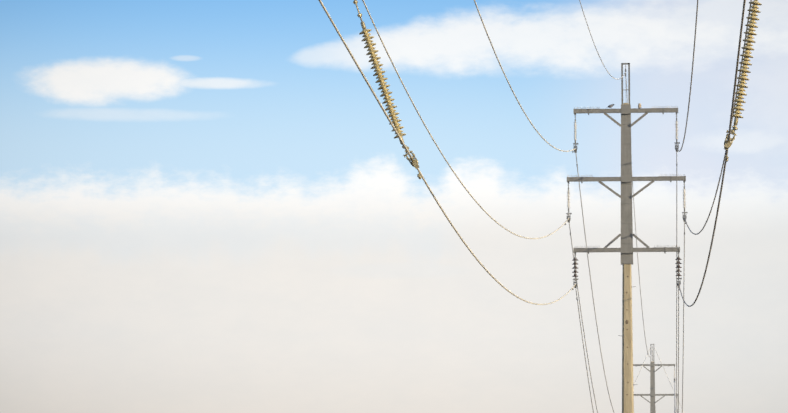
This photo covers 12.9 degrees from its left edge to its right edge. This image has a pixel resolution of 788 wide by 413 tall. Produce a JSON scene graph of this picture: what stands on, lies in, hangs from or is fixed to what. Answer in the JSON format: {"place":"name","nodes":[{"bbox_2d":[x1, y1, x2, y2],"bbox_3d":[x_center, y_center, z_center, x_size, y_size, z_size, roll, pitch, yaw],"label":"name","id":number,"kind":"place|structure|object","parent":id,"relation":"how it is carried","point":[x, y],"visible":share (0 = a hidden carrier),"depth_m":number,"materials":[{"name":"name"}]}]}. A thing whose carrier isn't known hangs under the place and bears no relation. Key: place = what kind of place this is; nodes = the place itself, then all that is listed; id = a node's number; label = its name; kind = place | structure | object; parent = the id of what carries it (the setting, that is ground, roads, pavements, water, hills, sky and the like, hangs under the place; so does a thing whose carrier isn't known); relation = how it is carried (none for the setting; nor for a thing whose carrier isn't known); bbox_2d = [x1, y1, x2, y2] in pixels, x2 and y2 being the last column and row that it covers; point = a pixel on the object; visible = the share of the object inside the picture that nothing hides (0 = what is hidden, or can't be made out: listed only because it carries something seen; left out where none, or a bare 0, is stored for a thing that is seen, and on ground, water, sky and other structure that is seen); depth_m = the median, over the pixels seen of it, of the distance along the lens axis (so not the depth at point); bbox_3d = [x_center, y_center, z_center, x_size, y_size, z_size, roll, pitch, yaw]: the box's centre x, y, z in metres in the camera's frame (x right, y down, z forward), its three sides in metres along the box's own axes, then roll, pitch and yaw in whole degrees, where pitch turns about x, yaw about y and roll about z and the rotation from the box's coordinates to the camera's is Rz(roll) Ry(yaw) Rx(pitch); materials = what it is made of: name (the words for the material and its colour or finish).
{"place":"outdoors","nodes":[
{"label":"outdoors","id":0,"kind":"place"},
{"bbox_2d":[0,0,787,412],"label":"sky","id":1,"kind":"structure","parent":0,"point":[207,206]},
{"bbox_3d":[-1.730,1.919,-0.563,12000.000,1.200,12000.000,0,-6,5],"label":"ground","id":2,"kind":"structure","parent":0,"visible":0},
{"bbox_2d":[566,63,686,412],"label":"pole","id":3,"kind":"object","parent":2,"relation":"on","point":[626,249],"visible":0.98,"depth_m":135.59,"materials":[{"name":"metal"}]},
{"bbox_2d":[319,0,575,304],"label":"conductors","id":4,"kind":"object","parent":3,"relation":"attached to","point":[419,175],"visible":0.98,"depth_m":78.99,"materials":[{"name":"metal"}]},
{"bbox_2d":[353,0,418,168],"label":"insulator","id":5,"kind":"object","parent":4,"relation":"attached to","point":[384,86],"visible":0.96,"depth_m":68.27,"materials":[{"name":"beige ceramic"}]},
{"bbox_2d":[676,0,751,306],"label":"conductors","id":6,"kind":"object","parent":3,"relation":"attached to","point":[726,157],"visible":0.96,"depth_m":78.22,"materials":[{"name":"metal"}]},
{"bbox_2d":[724,0,761,149],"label":"insulator","id":7,"kind":"object","parent":6,"relation":"attached to","point":[751,25],"visible":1,"depth_m":67.74,"materials":[{"name":"beige ceramic"}]},
{"bbox_2d":[569,0,684,412],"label":"conductors","id":8,"kind":"object","parent":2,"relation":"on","point":[675,409],"visible":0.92,"depth_m":158.19,"materials":[{"name":"metal"}]},
{"bbox_2d":[633,344,677,412],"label":"pole","id":9,"kind":"object","parent":2,"relation":"on","point":[652,371],"visible":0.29,"depth_m":313.19,"materials":[{"name":"metal"}]}
]}

